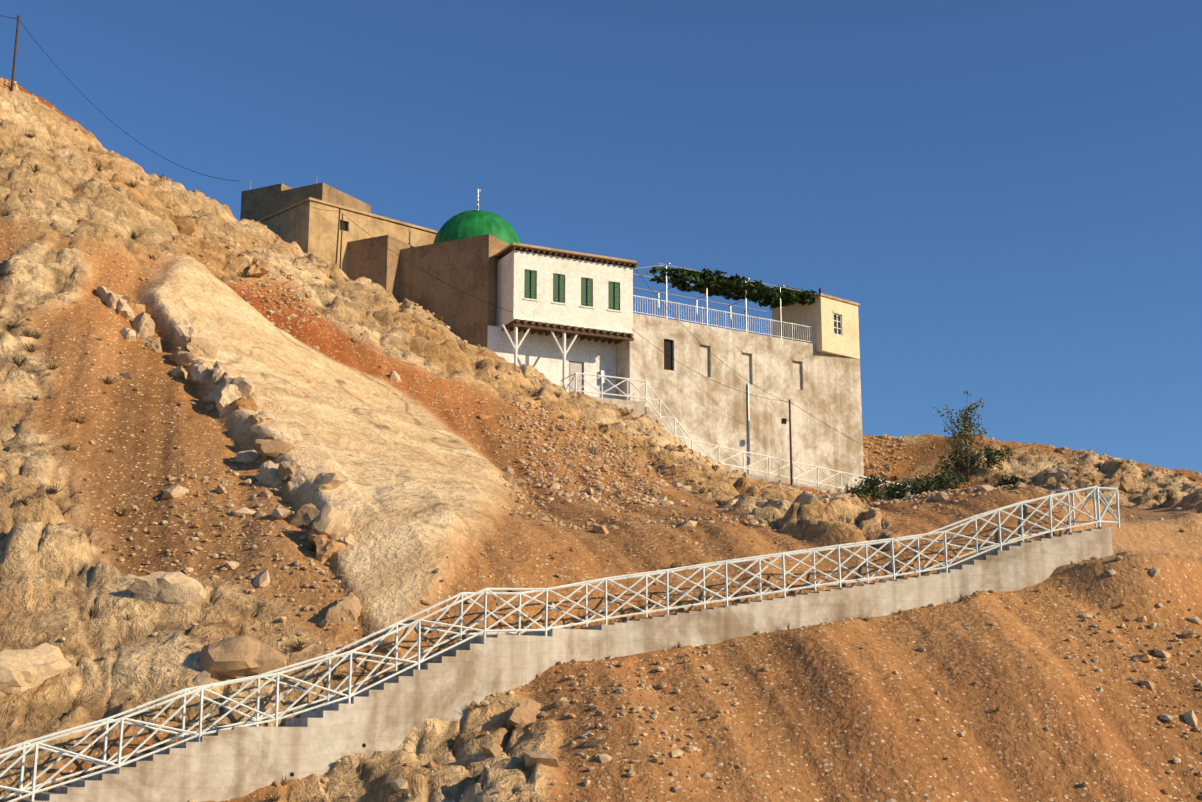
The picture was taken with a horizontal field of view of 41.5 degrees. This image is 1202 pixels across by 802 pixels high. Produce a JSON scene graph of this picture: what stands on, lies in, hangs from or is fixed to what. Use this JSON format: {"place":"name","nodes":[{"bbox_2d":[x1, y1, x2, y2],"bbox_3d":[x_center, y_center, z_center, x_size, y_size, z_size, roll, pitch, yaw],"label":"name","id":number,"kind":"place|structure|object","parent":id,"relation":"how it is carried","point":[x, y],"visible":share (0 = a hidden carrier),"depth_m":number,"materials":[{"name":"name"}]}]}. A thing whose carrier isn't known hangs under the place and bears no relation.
{"place":"outdoors","nodes":[
{"label":"outdoors","id":0,"kind":"place"},
{"bbox_2d":[0,77,1201,801],"bbox_3d":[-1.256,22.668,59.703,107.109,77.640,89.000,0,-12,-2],"label":"hillside terrain","id":1,"kind":"structure","parent":0,"point":[410,457],"depth_m":38.45,"materials":[{"name":"brown soil"}]},
{"bbox_2d":[240,180,863,495],"bbox_3d":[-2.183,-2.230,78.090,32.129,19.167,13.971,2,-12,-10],"label":"shrine building","id":2,"kind":"structure","parent":1,"relation":"on","point":[572,313],"depth_m":75.32,"materials":[{"name":"beige stone"}]},
{"bbox_2d":[0,15,951,488],"bbox_3d":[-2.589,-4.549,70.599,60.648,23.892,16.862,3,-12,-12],"label":"utility poles and wires","id":3,"kind":"object","parent":2,"relation":"attached to","point":[784,421],"visible":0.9,"depth_m":72.79,"materials":[{"name":"black"}]},
{"bbox_2d":[650,267,816,337],"bbox_3d":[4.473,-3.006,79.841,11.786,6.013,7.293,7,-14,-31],"label":"climbing vine","id":4,"kind":"object","parent":2,"relation":"on","point":[716,283],"visible":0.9,"depth_m":78.88,"materials":[{"name":"green plant"}]},
{"bbox_2d":[0,486,1119,801],"bbox_3d":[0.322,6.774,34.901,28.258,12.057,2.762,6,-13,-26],"label":"staircase","id":5,"kind":"structure","parent":1,"relation":"on","point":[378,714],"depth_m":33.68,"materials":[{"name":"concrete"}]},
{"bbox_2d":[0,217,1137,728],"bbox_3d":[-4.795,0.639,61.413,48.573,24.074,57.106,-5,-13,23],"label":"boulders","id":6,"kind":"object","parent":1,"relation":"on","point":[232,657],"visible":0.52,"depth_m":38.13,"materials":[{"name":"stone"}]},
{"bbox_2d":[0,94,1198,801],"bbox_3d":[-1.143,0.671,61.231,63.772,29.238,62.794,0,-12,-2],"label":"dry grass tufts","id":7,"kind":"object","parent":1,"relation":"on","point":[300,644],"visible":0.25,"depth_m":45.92,"materials":[{"name":"beige plant"}]},
{"bbox_2d":[0,78,1201,801],"bbox_3d":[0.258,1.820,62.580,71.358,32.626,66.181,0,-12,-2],"label":"loose stones","id":8,"kind":"object","parent":1,"relation":"on","point":[652,502],"visible":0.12,"depth_m":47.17,"materials":[{"name":"brown stone"}]},
{"bbox_2d":[188,556,1103,801],"bbox_3d":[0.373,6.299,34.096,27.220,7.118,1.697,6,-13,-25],"label":"foot rubble wall","id":9,"kind":"structure","parent":1,"relation":"on","point":[326,779],"depth_m":35.38,"materials":[{"name":"stone"}]},
{"bbox_2d":[561,373,909,500],"bbox_3d":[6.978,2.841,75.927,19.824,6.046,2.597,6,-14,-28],"label":"railing","id":10,"kind":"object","parent":1,"relation":"on","point":[639,407],"visible":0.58,"depth_m":73.18,"materials":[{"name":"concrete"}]},
{"bbox_2d":[846,445,1025,501],"bbox_3d":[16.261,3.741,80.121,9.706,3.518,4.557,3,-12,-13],"label":"bushes","id":11,"kind":"object","parent":1,"relation":"on","point":[872,490],"visible":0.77,"depth_m":79.28,"materials":[{"name":"green plant"}]},
{"bbox_2d":[932,390,991,481],"bbox_3d":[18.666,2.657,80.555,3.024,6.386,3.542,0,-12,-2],"label":"tree by the path","id":12,"kind":"object","parent":1,"relation":"on","point":[965,417],"visible":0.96,"depth_m":80.86,"materials":[{"name":"green plant"}]},
{"bbox_2d":[0,0,1201,474],"label":"sky","id":13,"kind":"structure","parent":0,"point":[1007,194],"materials":[{"name":"blue"}]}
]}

